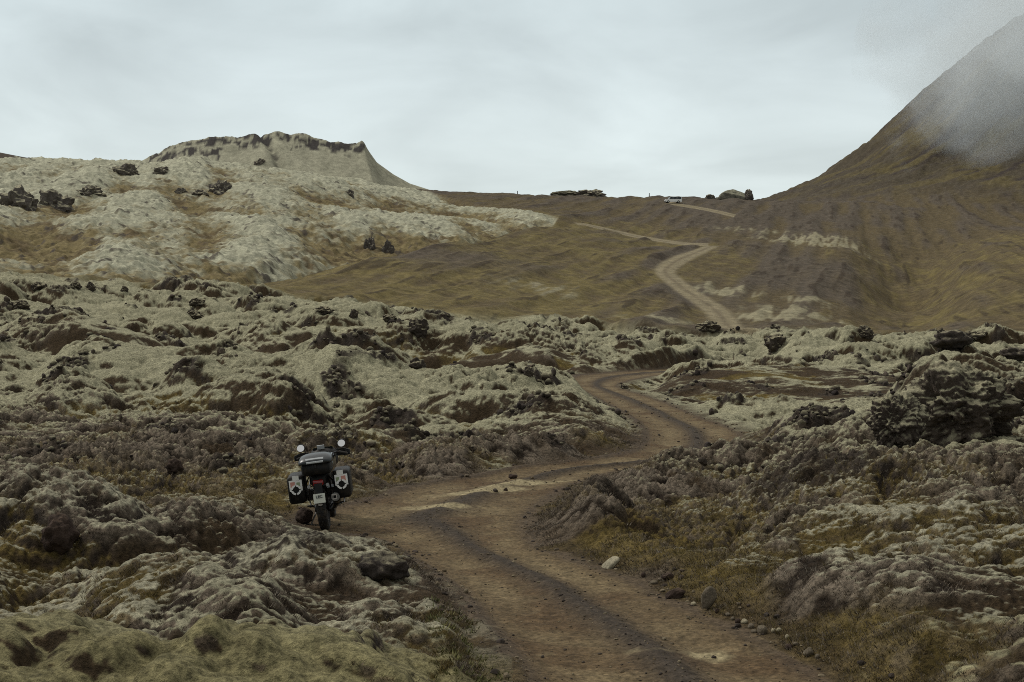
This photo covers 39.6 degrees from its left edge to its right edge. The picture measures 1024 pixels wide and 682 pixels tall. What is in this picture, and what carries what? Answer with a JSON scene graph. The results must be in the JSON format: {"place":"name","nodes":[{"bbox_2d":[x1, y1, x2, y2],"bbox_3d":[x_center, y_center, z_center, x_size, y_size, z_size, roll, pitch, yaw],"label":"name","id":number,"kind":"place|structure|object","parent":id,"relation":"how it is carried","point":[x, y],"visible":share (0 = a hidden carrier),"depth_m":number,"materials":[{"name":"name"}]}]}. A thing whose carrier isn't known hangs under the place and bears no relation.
{"place":"outdoors","nodes":[
{"label":"outdoors","id":0,"kind":"place"},
{"bbox_2d":[0,153,25,157],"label":"distant hill","id":1,"kind":"structure","parent":0,"point":[2,155],"depth_m":715.18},
{"bbox_2d":[0,155,556,283],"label":"moss hill","id":2,"kind":"structure","parent":0,"point":[256,225],"depth_m":260.85,"materials":[{"name":"beige plant"}]},
{"bbox_2d":[0,184,38,211],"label":"boulder","id":3,"kind":"object","parent":2,"relation":"on","point":[19,196],"visible":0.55,"depth_m":246.62,"materials":[{"name":"grey stone"}]},
{"bbox_2d":[39,188,74,212],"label":"boulder","id":4,"kind":"object","parent":2,"relation":"on","point":[53,198],"visible":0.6,"depth_m":258.57,"materials":[{"name":"grey stone"}]},
{"bbox_2d":[76,184,106,196],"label":"boulder","id":5,"kind":"object","parent":2,"relation":"on","point":[88,190],"visible":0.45,"depth_m":275.21,"materials":[{"name":"grey stone"}]},
{"bbox_2d":[112,163,139,175],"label":"boulder","id":6,"kind":"object","parent":2,"relation":"on","point":[129,169],"visible":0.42,"depth_m":310.58,"materials":[{"name":"grey stone"}]},
{"bbox_2d":[152,166,168,174],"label":"boulder","id":7,"kind":"object","parent":2,"relation":"on","point":[162,170],"visible":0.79,"depth_m":310.49,"materials":[{"name":"grey stone"}]},
{"bbox_2d":[174,188,185,193],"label":"boulder","id":8,"kind":"object","parent":2,"relation":"on","point":[180,190],"visible":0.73,"depth_m":290.92,"materials":[{"name":"grey stone"}]},
{"bbox_2d":[191,189,208,196],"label":"boulder","id":9,"kind":"object","parent":2,"relation":"on","point":[199,192],"visible":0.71,"depth_m":289.65,"materials":[{"name":"grey stone"}]},
{"bbox_2d":[208,180,231,194],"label":"boulder","id":10,"kind":"object","parent":2,"relation":"on","point":[219,187],"visible":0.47,"depth_m":295.12,"materials":[{"name":"grey stone"}]},
{"bbox_2d":[345,189,353,197],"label":"boulder","id":11,"kind":"object","parent":2,"relation":"on","point":[350,192],"visible":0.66,"depth_m":331.69,"materials":[{"name":"grey stone"}]},
{"bbox_2d":[363,236,375,249],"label":"boulder","id":12,"kind":"object","parent":2,"relation":"on","point":[369,242],"visible":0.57,"depth_m":255.31,"materials":[{"name":"grey stone"}]},
{"bbox_2d":[381,240,394,253],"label":"boulder","id":13,"kind":"object","parent":2,"relation":"on","point":[387,247],"visible":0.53,"depth_m":254.52,"materials":[{"name":"grey stone"}]},
{"bbox_2d":[142,131,426,189],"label":"crater hill","id":14,"kind":"structure","parent":0,"point":[299,151],"depth_m":547.54,"materials":[{"name":"beige stone"}]},
{"bbox_2d":[254,158,264,165],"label":"boulder","id":15,"kind":"object","parent":14,"relation":"on","point":[260,161],"visible":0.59,"depth_m":534.04,"materials":[{"name":"grey stone"}]},
{"bbox_2d":[0,271,1023,681],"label":"lava field","id":16,"kind":"structure","parent":0,"point":[64,641],"depth_m":24.45,"materials":[{"name":"grey stone"}]},
{"bbox_2d":[12,299,30,309],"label":"boulder","id":17,"kind":"object","parent":16,"relation":"on","point":[22,304],"visible":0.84,"depth_m":106.47,"materials":[{"name":"grey stone"}]},
{"bbox_2d":[30,282,47,291],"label":"boulder","id":18,"kind":"object","parent":16,"relation":"on","point":[35,286],"visible":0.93,"depth_m":125.52,"materials":[{"name":"grey stone"}]},
{"bbox_2d":[40,512,80,554],"bbox_3d":[-5.598,2.432,17.611,0.485,0.624,0.386,0,1,0],"label":"boulder","id":19,"kind":"object","parent":16,"relation":"on","point":[60,533],"visible":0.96,"depth_m":17.49,"materials":[{"name":"brown stone"}]},
{"bbox_2d":[70,281,80,289],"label":"boulder","id":20,"kind":"object","parent":16,"relation":"on","point":[76,284],"visible":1,"depth_m":126.80,"materials":[{"name":"grey stone"}]},
{"bbox_2d":[86,281,95,291],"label":"boulder","id":21,"kind":"object","parent":16,"relation":"on","point":[90,286],"visible":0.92,"depth_m":128.42,"materials":[{"name":"grey stone"}]},
{"bbox_2d":[120,286,128,291],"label":"boulder","id":22,"kind":"object","parent":16,"relation":"on","point":[124,288],"visible":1,"depth_m":129.63,"materials":[{"name":"grey stone"}]},
{"bbox_2d":[165,458,183,475],"bbox_3d":[-6.489,2.432,27.299,0.366,0.367,0.268,0,1,0],"label":"boulder","id":23,"kind":"object","parent":16,"relation":"on","point":[172,466],"visible":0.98,"depth_m":27.24,"materials":[{"name":"brown stone"}]},
{"bbox_2d":[186,310,203,319],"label":"boulder","id":24,"kind":"object","parent":16,"relation":"on","point":[194,314],"visible":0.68,"depth_m":122.58,"materials":[{"name":"grey stone"}]},
{"bbox_2d":[188,298,204,306],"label":"boulder","id":25,"kind":"object","parent":16,"relation":"on","point":[195,302],"visible":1,"depth_m":127.44,"materials":[{"name":"grey stone"}]},
{"bbox_2d":[310,306,333,314],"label":"boulder","id":26,"kind":"object","parent":16,"relation":"on","point":[324,310],"visible":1,"depth_m":106.41,"materials":[{"name":"grey stone"}]},
{"bbox_2d":[349,309,357,318],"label":"boulder","id":27,"kind":"object","parent":16,"relation":"on","point":[353,313],"visible":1,"depth_m":106.49,"materials":[{"name":"grey stone"}]},
{"bbox_2d":[357,550,409,581],"bbox_3d":[-1.479,2.598,16.321,0.582,0.387,0.419,0,1,-18],"label":"boulder","id":28,"kind":"object","parent":16,"relation":"on","point":[377,565],"visible":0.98,"depth_m":16.21,"materials":[{"name":"grey stone"}]},
{"bbox_2d":[382,314,396,322],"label":"boulder","id":29,"kind":"object","parent":16,"relation":"on","point":[387,318],"visible":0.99,"depth_m":104.81,"materials":[{"name":"grey stone"}]},
{"bbox_2d":[408,357,425,368],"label":"boulder","id":30,"kind":"object","parent":16,"relation":"on","point":[416,363],"visible":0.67,"depth_m":58.55,"materials":[{"name":"grey stone"}]},
{"bbox_2d":[407,317,428,337],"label":"boulder","id":31,"kind":"object","parent":16,"relation":"on","point":[419,328],"visible":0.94,"depth_m":103.27,"materials":[{"name":"grey stone"}]},
{"bbox_2d":[424,595,512,681],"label":"plants","id":32,"kind":"object","parent":16,"relation":"on","point":[453,626],"visible":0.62,"depth_m":13.20,"materials":[{"name":"green plant"}]},
{"bbox_2d":[0,357,1023,681],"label":"heath twigs","id":33,"kind":"object","parent":16,"relation":"on","point":[570,507],"visible":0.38,"depth_m":17.82,"materials":[{"name":"brown plant"}]},
{"bbox_2d":[0,282,1023,477],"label":"lava rubble","id":34,"kind":"object","parent":16,"relation":"on","point":[803,413],"visible":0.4,"depth_m":52.91,"materials":[{"name":"grey stone"}]},
{"bbox_2d":[523,366,533,376],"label":"boulder","id":35,"kind":"object","parent":16,"relation":"on","point":[528,372],"visible":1,"depth_m":57.86,"materials":[{"name":"grey stone"}]},
{"bbox_2d":[266,383,894,681],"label":"verge rubble","id":36,"kind":"object","parent":16,"relation":"on","point":[502,641],"visible":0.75,"depth_m":17.24,"materials":[{"name":"grey stone"}]},
{"bbox_2d":[661,572,673,580],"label":"stone","id":37,"kind":"object","parent":16,"relation":"on","point":[666,574],"visible":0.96,"depth_m":17.46,"materials":[{"name":"stone"}]},
{"bbox_2d":[665,587,685,598],"bbox_3d":[1.905,2.955,16.599,0.245,0.149,0.167,-17,1,0],"label":"stone","id":38,"kind":"object","parent":16,"relation":"on","point":[677,593],"visible":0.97,"depth_m":16.53,"materials":[{"name":"stone"}]},
{"bbox_2d":[695,320,720,332],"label":"boulder","id":39,"kind":"object","parent":16,"relation":"on","point":[710,326],"visible":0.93,"depth_m":137.75,"materials":[{"name":"grey stone"}]},
{"bbox_2d":[701,586,716,608],"bbox_3d":[2.185,2.846,15.767,0.178,0.264,0.084,14,-2,-11],"label":"stone","id":40,"kind":"object","parent":16,"relation":"on","point":[708,596],"visible":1,"depth_m":15.74,"materials":[{"name":"grey stone"}]},
{"bbox_2d":[740,618,747,623],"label":"stone","id":41,"kind":"object","parent":16,"relation":"on","point":[744,621],"visible":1,"depth_m":15.09,"materials":[{"name":"beige stone"}]},
{"bbox_2d":[757,625,767,633],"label":"stone","id":42,"kind":"object","parent":16,"relation":"on","point":[761,629],"visible":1,"depth_m":14.61,"materials":[{"name":"grey stone"}]},
{"bbox_2d":[764,333,785,351],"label":"boulder","id":43,"kind":"object","parent":16,"relation":"on","point":[772,343],"visible":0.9,"depth_m":113.23,"materials":[{"name":"black stone"}]},
{"bbox_2d":[785,644,792,649],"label":"stone","id":44,"kind":"object","parent":16,"relation":"on","point":[788,645],"visible":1,"depth_m":13.89,"materials":[{"name":"stone"}]},
{"bbox_2d":[803,647,813,655],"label":"stone","id":45,"kind":"object","parent":16,"relation":"on","point":[808,651],"visible":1,"depth_m":13.54,"materials":[{"name":"grey stone"}]},
{"bbox_2d":[857,325,873,339],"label":"boulder","id":46,"kind":"object","parent":16,"relation":"on","point":[866,331],"visible":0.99,"depth_m":120.07,"materials":[{"name":"grey stone"}]},
{"bbox_2d":[866,392,930,448],"bbox_3d":[6.803,1.486,25.035,1.118,1.173,0.804,0,1,0],"label":"lava outcrop","id":47,"kind":"object","parent":16,"relation":"on","point":[901,420],"visible":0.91,"depth_m":24.85,"materials":[{"name":"grey stone"}]},
{"bbox_2d":[929,329,973,348],"bbox_3d":[14.274,-0.013,46.253,1.332,0.761,1.145,0,1,0],"label":"boulder","id":48,"kind":"object","parent":16,"relation":"on","point":[952,339],"visible":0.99,"depth_m":45.86,"materials":[{"name":"black stone"}]},
{"bbox_2d":[900,360,1023,447],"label":"lava outcrop","id":49,"kind":"object","parent":16,"relation":"on","point":[965,403],"visible":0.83,"depth_m":30.21,"materials":[{"name":"black stone"}]},
{"bbox_2d":[967,330,987,340],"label":"boulder","id":50,"kind":"object","parent":16,"relation":"on","point":[978,335],"visible":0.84,"depth_m":140.22,"materials":[{"name":"grey stone"}]},
{"bbox_2d":[999,346,1023,360],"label":"boulder","id":51,"kind":"object","parent":16,"relation":"on","point":[1014,353],"visible":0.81,"depth_m":46.05,"materials":[{"name":"grey stone"}]},
{"bbox_2d":[0,186,1023,334],"bbox_3d":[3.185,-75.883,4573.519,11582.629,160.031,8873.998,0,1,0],"label":"grassy slope","id":52,"kind":"structure","parent":0,"point":[884,264],"depth_m":243.65,"materials":[{"name":"brown plant"}]},
{"bbox_2d":[550,190,576,195],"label":"crag","id":53,"kind":"structure","parent":52,"relation":"on","point":[565,193],"depth_m":510.23,"materials":[{"name":"grey stone"}]},
{"bbox_2d":[574,189,606,196],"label":"crag","id":54,"kind":"structure","parent":52,"relation":"on","point":[596,193],"depth_m":503.99,"materials":[{"name":"grey stone"}]},
{"bbox_2d":[705,194,715,198],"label":"boulder","id":55,"kind":"object","parent":52,"relation":"on","point":[709,196],"visible":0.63,"depth_m":492.13,"materials":[{"name":"grey stone"}]},
{"bbox_2d":[719,189,744,199],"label":"crag","id":56,"kind":"structure","parent":52,"relation":"on","point":[731,193],"depth_m":505.12,"materials":[{"name":"grey stone"}]},
{"bbox_2d":[744,189,753,199],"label":"boulder","id":57,"kind":"object","parent":52,"relation":"on","point":[748,194],"visible":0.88,"depth_m":483.22,"materials":[{"name":"grey stone"}]},
{"bbox_2d":[0,405,1023,681],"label":"dry grass","id":58,"kind":"structure","parent":0,"point":[962,631],"depth_m":17.17,"materials":[{"name":"brown plant"}]},
{"bbox_2d":[0,0,1023,199],"label":"sky","id":59,"kind":"structure","parent":0,"point":[618,98],"materials":[{"name":"grey"}]},
{"bbox_2d":[288,365,831,681],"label":"dirt road","id":60,"kind":"structure","parent":0,"point":[731,653],"depth_m":18.00,"materials":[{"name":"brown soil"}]},
{"bbox_2d":[295,507,312,523],"bbox_3d":[-3.326,2.794,22.743,0.282,0.287,0.263,0,1,0],"label":"boulder","id":61,"kind":"object","parent":60,"relation":"on","point":[304,515],"visible":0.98,"depth_m":22.66,"materials":[{"name":"brown stone"}]},
{"bbox_2d":[287,439,352,529],"bbox_3d":[-3.042,2.309,23.031,0.975,1.320,2.242,-7,1,-3],"label":"motorcycle","id":62,"kind":"object","parent":60,"relation":"on","point":[330,482],"visible":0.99,"depth_m":22.13,"materials":[{"name":"metal"}]},
{"bbox_2d":[508,474,517,478],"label":"stone","id":63,"kind":"object","parent":60,"relation":"on","point":[512,476],"visible":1,"depth_m":29.65,"materials":[{"name":"stone"}]},
{"bbox_2d":[602,556,619,568],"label":"stone","id":64,"kind":"object","parent":60,"relation":"on","point":[611,562],"visible":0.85,"depth_m":18.64,"materials":[{"name":"beige stone"}]},
{"bbox_2d":[620,384,628,388],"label":"boulder","id":65,"kind":"object","parent":60,"relation":"on","point":[623,386],"visible":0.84,"depth_m":69.80,"materials":[{"name":"grey stone"}]},
{"bbox_2d":[575,202,765,334],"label":"hill road","id":66,"kind":"structure","parent":0,"point":[722,316],"depth_m":221.18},
{"bbox_2d":[664,196,681,202],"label":"off road van","id":67,"kind":"object","parent":66,"relation":"on","point":[677,199],"visible":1,"depth_m":442.44,"materials":[{"name":"white paint"}]},
{"bbox_2d":[761,13,1023,206],"bbox_3d":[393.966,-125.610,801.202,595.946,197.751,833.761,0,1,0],"label":"mountain","id":68,"kind":"structure","parent":0,"point":[957,129],"depth_m":664.03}
]}

